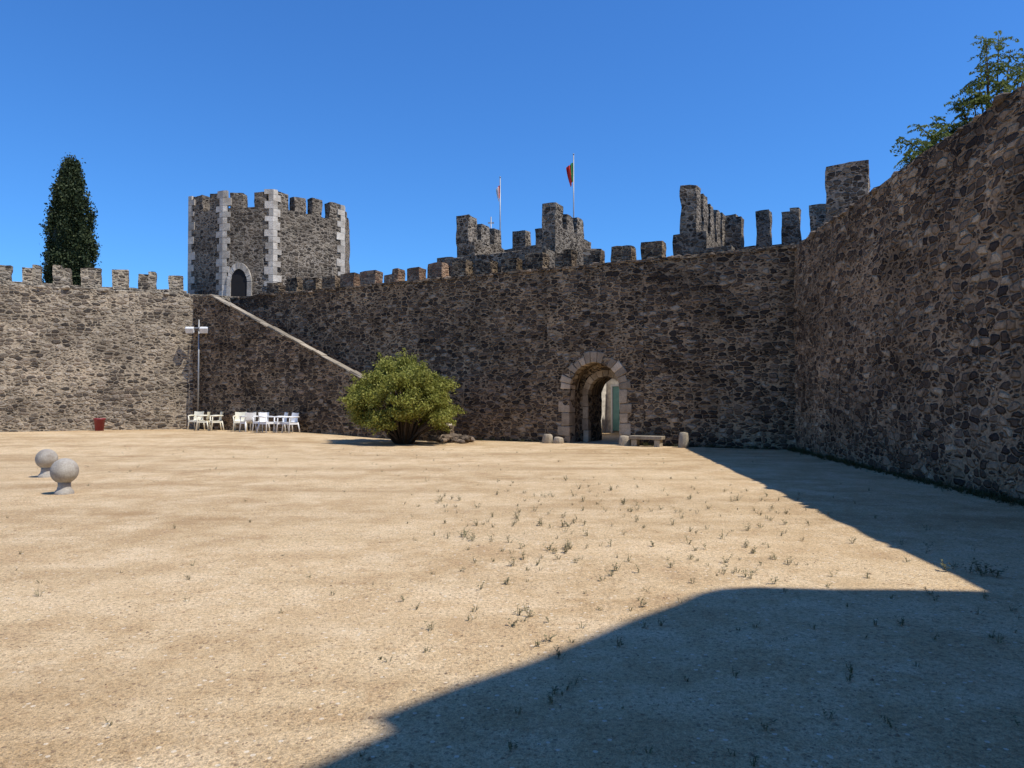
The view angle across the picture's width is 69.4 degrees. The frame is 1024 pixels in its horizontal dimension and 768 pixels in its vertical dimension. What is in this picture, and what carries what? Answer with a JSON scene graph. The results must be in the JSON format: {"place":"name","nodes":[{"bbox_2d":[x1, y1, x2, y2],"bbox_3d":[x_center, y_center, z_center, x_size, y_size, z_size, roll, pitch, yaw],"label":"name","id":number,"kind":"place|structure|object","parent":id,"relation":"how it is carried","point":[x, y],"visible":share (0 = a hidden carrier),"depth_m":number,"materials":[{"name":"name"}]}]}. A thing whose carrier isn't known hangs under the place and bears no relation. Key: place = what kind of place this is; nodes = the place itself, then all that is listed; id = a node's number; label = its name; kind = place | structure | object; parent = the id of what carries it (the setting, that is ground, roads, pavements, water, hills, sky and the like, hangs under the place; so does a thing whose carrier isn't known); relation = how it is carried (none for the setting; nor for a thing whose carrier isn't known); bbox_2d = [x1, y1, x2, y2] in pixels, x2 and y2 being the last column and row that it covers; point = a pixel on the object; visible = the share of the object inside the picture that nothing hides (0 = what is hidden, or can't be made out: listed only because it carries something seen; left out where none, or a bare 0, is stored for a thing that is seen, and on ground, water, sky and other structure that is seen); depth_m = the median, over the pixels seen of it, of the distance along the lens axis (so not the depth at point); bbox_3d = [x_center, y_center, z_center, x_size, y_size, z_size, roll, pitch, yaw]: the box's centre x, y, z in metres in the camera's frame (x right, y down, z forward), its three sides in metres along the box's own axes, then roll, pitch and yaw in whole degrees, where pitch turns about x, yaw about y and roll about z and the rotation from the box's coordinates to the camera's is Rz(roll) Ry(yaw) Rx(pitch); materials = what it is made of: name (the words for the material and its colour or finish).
{"place":"outdoors","nodes":[
{"label":"outdoors","id":0,"kind":"place"},
{"bbox_2d":[488,217,493,227],"bbox_3d":[-1.050,-7.253,36.954,0.300,2.200,0.058,0,-1,0],"label":"iron cross","id":1,"kind":"object","parent":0,"point":[490,222],"visible":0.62,"depth_m":36.96,"materials":[{"name":"grey metal"}]},
{"bbox_2d":[0,429,1023,767],"bbox_3d":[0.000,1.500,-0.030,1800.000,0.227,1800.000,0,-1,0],"label":"ground","id":2,"kind":"structure","parent":0,"point":[244,479],"depth_m":5.65,"materials":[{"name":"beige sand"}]},
{"bbox_2d":[35,449,57,477],"bbox_3d":[-9.552,1.644,15.171,0.410,0.622,0.408,0,-1,0],"label":"stone ball","id":3,"kind":"object","parent":2,"relation":"on","point":[45,459],"visible":0.8,"depth_m":15.05,"materials":[{"name":"stone"}]},
{"bbox_2d":[49,458,78,494],"bbox_3d":[-7.549,1.578,12.471,0.432,0.648,0.427,0,-1,0],"label":"stone ball","id":4,"kind":"object","parent":2,"relation":"on","point":[64,472],"visible":0.91,"depth_m":12.35,"materials":[{"name":"stone"}]},
{"bbox_2d":[38,152,101,285],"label":"cypress tree","id":5,"kind":"object","parent":2,"relation":"on","point":[70,242],"visible":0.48,"depth_m":41.48,"materials":[{"name":"green plant"}]},
{"bbox_2d":[93,418,105,430],"bbox_3d":[-18.000,1.771,32.271,0.490,0.560,0.490,0,-1,0],"label":"planter","id":6,"kind":"object","parent":2,"relation":"on","point":[99,424],"visible":0.88,"depth_m":32.11,"materials":[{"name":"red plastic"}]},
{"bbox_2d":[0,264,233,431],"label":"castle wall","id":7,"kind":"structure","parent":2,"relation":"on","point":[118,355],"depth_m":32.96,"materials":[{"name":"stone"}]},
{"bbox_2d":[187,411,204,429],"bbox_3d":[-14.248,1.657,33.386,0.562,0.845,0.566,0,-1,11],"label":"plastic chair","id":8,"kind":"object","parent":2,"relation":"on","point":[196,413],"visible":0.67,"depth_m":33.55,"materials":[{"name":"white plastic"}]},
{"bbox_2d":[185,320,207,425],"bbox_3d":[-14.450,-0.415,33.886,1.043,5.099,0.337,0,-1,0],"label":"floodlight pole","id":9,"kind":"object","parent":2,"relation":"on","point":[200,329],"visible":0.94,"depth_m":33.96,"materials":[{"name":"grey metal"}]},
{"bbox_2d":[195,412,210,430],"bbox_3d":[-13.729,1.649,32.932,0.566,0.845,0.562,0,-1,-10],"label":"plastic chair","id":10,"kind":"object","parent":2,"relation":"on","point":[199,421],"visible":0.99,"depth_m":32.72,"materials":[{"name":"white plastic"}]},
{"bbox_2d":[209,411,223,430],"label":"plastic chair","id":11,"kind":"object","parent":2,"relation":"on","point":[212,421],"visible":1,"depth_m":32.67,"materials":[{"name":"white plastic"}]},
{"bbox_2d":[232,412,247,431],"bbox_3d":[-11.786,1.633,32.068,0.562,0.845,0.571,0,-1,-12],"label":"plastic chair","id":12,"kind":"object","parent":2,"relation":"on","point":[237,417],"visible":0.64,"depth_m":32.24,"materials":[{"name":"white plastic"}]},
{"bbox_2d":[239,412,256,431],"bbox_3d":[-11.244,1.622,31.529,0.566,0.845,0.560,-1,-2,41],"label":"plastic chair","id":13,"kind":"object","parent":2,"relation":"on","point":[248,418],"visible":0.98,"depth_m":31.39,"materials":[{"name":"white plastic"}]},
{"bbox_2d":[252,412,269,431],"bbox_3d":[-10.674,1.620,31.479,0.561,0.845,0.565,0,-1,17],"label":"plastic chair","id":14,"kind":"object","parent":2,"relation":"on","point":[255,422],"visible":0.46,"depth_m":31.46,"materials":[{"name":"white plastic"}]},
{"bbox_2d":[257,412,275,432],"bbox_3d":[-10.265,1.609,30.898,0.570,0.845,0.560,-1,-1,26],"label":"plastic chair","id":15,"kind":"object","parent":2,"relation":"on","point":[263,418],"visible":1,"depth_m":30.82,"materials":[{"name":"white plastic"}]},
{"bbox_2d":[187,189,349,295],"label":"castle tower","id":16,"kind":"structure","parent":2,"relation":"on","point":[238,247],"depth_m":37.67,"materials":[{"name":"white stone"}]},
{"bbox_2d":[231,269,246,295],"bbox_3d":[-13.709,-4.914,37.153,0.840,1.730,0.001,0,-1,4],"label":"doorway","id":17,"kind":"structure","parent":16,"relation":"in","point":[239,280],"depth_m":37.16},
{"bbox_2d":[273,412,288,432],"bbox_3d":[-9.648,1.608,30.929,0.570,0.845,0.560,1,-1,-33],"label":"plastic chair","id":18,"kind":"object","parent":2,"relation":"on","point":[285,419],"visible":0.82,"depth_m":30.88,"materials":[{"name":"white plastic"}]},
{"bbox_2d":[281,412,299,432],"bbox_3d":[-9.147,1.606,30.607,0.558,0.845,0.571,-1,-2,40],"label":"plastic chair","id":19,"kind":"object","parent":2,"relation":"on","point":[294,417],"visible":1,"depth_m":30.59,"materials":[{"name":"white plastic"}]},
{"bbox_2d":[192,294,453,440],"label":"stone staircase","id":20,"kind":"structure","parent":2,"relation":"on","point":[249,362],"depth_m":32.30,"materials":[{"name":"stone"}]},
{"bbox_2d":[336,348,466,443],"bbox_3d":[-3.891,0.432,26.285,4.418,3.489,3.893,-1,-1,27],"label":"bush","id":21,"kind":"object","parent":2,"relation":"on","point":[413,393],"visible":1,"depth_m":25.39,"materials":[{"name":"green plant"}]},
{"bbox_2d":[427,433,475,443],"bbox_3d":[-2.256,1.995,27.184,1.841,0.384,1.748,0,-1,0],"label":"rock pile","id":22,"kind":"object","parent":2,"relation":"on","point":[453,438],"visible":0.97,"depth_m":26.91,"materials":[{"name":"grey stone"}]},
{"bbox_2d":[231,240,796,449],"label":"castle wall","id":23,"kind":"structure","parent":2,"relation":"on","point":[699,347],"depth_m":26.98,"materials":[{"name":"grey stone"}]},
{"bbox_2d":[496,177,500,229],"bbox_3d":[-0.689,-7.830,37.385,0.272,5.370,0.195,-1,-1,25],"label":"municipal flag","id":24,"kind":"object","parent":23,"relation":"on","point":[498,190],"visible":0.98,"depth_m":37.38,"materials":[{"name":"grey metal"}]},
{"bbox_2d":[566,153,573,216],"bbox_3d":[2.932,-8.384,37.192,0.436,6.470,0.210,0,-1,0],"label":"portuguese flag","id":25,"kind":"object","parent":23,"relation":"on","point":[570,170],"visible":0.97,"depth_m":37.20,"materials":[{"name":"red metal"}]},
{"bbox_2d":[673,161,870,255],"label":"battlements","id":26,"kind":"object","parent":23,"relation":"on","point":[706,227],"depth_m":28.59,"materials":[{"name":"grey stone"}]},
{"bbox_2d":[437,203,590,276],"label":"gate tower","id":27,"kind":"structure","parent":2,"relation":"on","point":[559,231],"depth_m":32.31,"materials":[{"name":"grey stone"}]},
{"bbox_2d":[6,448,1023,765],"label":"weeds","id":28,"kind":"object","parent":2,"relation":"on","point":[764,726],"visible":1,"depth_m":6.75,"materials":[{"name":"green plant"}]},
{"bbox_2d":[542,434,552,442],"bbox_3d":[1.284,2.011,26.703,0.423,0.377,0.395,0,-1,0],"label":"stone block","id":29,"kind":"object","parent":2,"relation":"on","point":[546,438],"depth_m":26.56,"materials":[{"name":"grey stone"}]},
{"bbox_2d":[553,437,562,443],"bbox_3d":[1.659,2.043,26.554,0.382,0.289,0.323,0,-1,0],"label":"stone block","id":30,"kind":"object","parent":2,"relation":"on","point":[557,440],"depth_m":26.42,"materials":[{"name":"grey stone"}]},
{"bbox_2d":[558,351,631,442],"bbox_3d":[3.188,0.512,26.881,2.831,3.373,1.250,-1,-1,28],"label":"stone archway","id":31,"kind":"object","parent":2,"relation":"on","point":[565,429],"visible":0.81,"depth_m":26.83,"materials":[{"name":"stone"}]},
{"bbox_2d":[601,378,619,432],"bbox_3d":[5.407,0.111,32.657,5.817,4.930,5.038,-1,-1,28],"label":"gatehouse front","id":32,"kind":"object","parent":2,"relation":"on","point":[610,415],"visible":0.08,"depth_m":35.01,"materials":[{"name":"paint"}]},
{"bbox_2d":[613,386,618,430],"bbox_3d":[5.113,1.156,34.881,0.750,2.100,0.060,-1,-1,28],"label":"glass door","id":33,"kind":"structure","parent":32,"relation":"in","point":[615,388],"depth_m":34.95,"materials":[{"name":"teal glass"}]},
{"bbox_2d":[619,435,630,445],"bbox_3d":[3.880,1.962,25.431,0.410,0.384,0.459,0,-1,0],"label":"stone block","id":34,"kind":"object","parent":2,"relation":"on","point":[624,440],"depth_m":25.27,"materials":[{"name":"grey stone"}]},
{"bbox_2d":[629,435,664,446],"bbox_3d":[4.542,1.932,24.910,1.150,0.375,0.420,-1,-1,28],"label":"stone bench","id":35,"kind":"object","parent":2,"relation":"on","point":[636,439],"visible":0.94,"depth_m":24.75,"materials":[{"name":"grey stone"}]},
{"bbox_2d":[678,433,687,447],"bbox_3d":[5.642,1.877,24.366,0.331,0.545,0.343,0,-1,0],"label":"stone block","id":36,"kind":"object","parent":2,"relation":"on","point":[683,440],"depth_m":24.24,"materials":[{"name":"grey stone"}]},
{"bbox_2d":[475,437,1023,506],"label":"grass strip","id":37,"kind":"object","parent":2,"relation":"on","point":[984,494],"depth_m":14.87,"materials":[{"name":"green plant"}]},
{"bbox_2d":[890,30,1023,169],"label":"ailanthus tree","id":38,"kind":"object","parent":2,"relation":"on","point":[996,86],"visible":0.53,"depth_m":17.17,"materials":[{"name":"green plant"}]},
{"bbox_2d":[0,0,1023,292],"label":"sky","id":39,"kind":"structure","parent":0,"point":[409,116],"materials":[{"name":"blue"}]},
{"bbox_2d":[792,80,1023,501],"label":"castle wall","id":40,"kind":"structure","parent":0,"point":[908,338],"depth_m":14.24,"materials":[{"name":"grey stone"}]}
]}

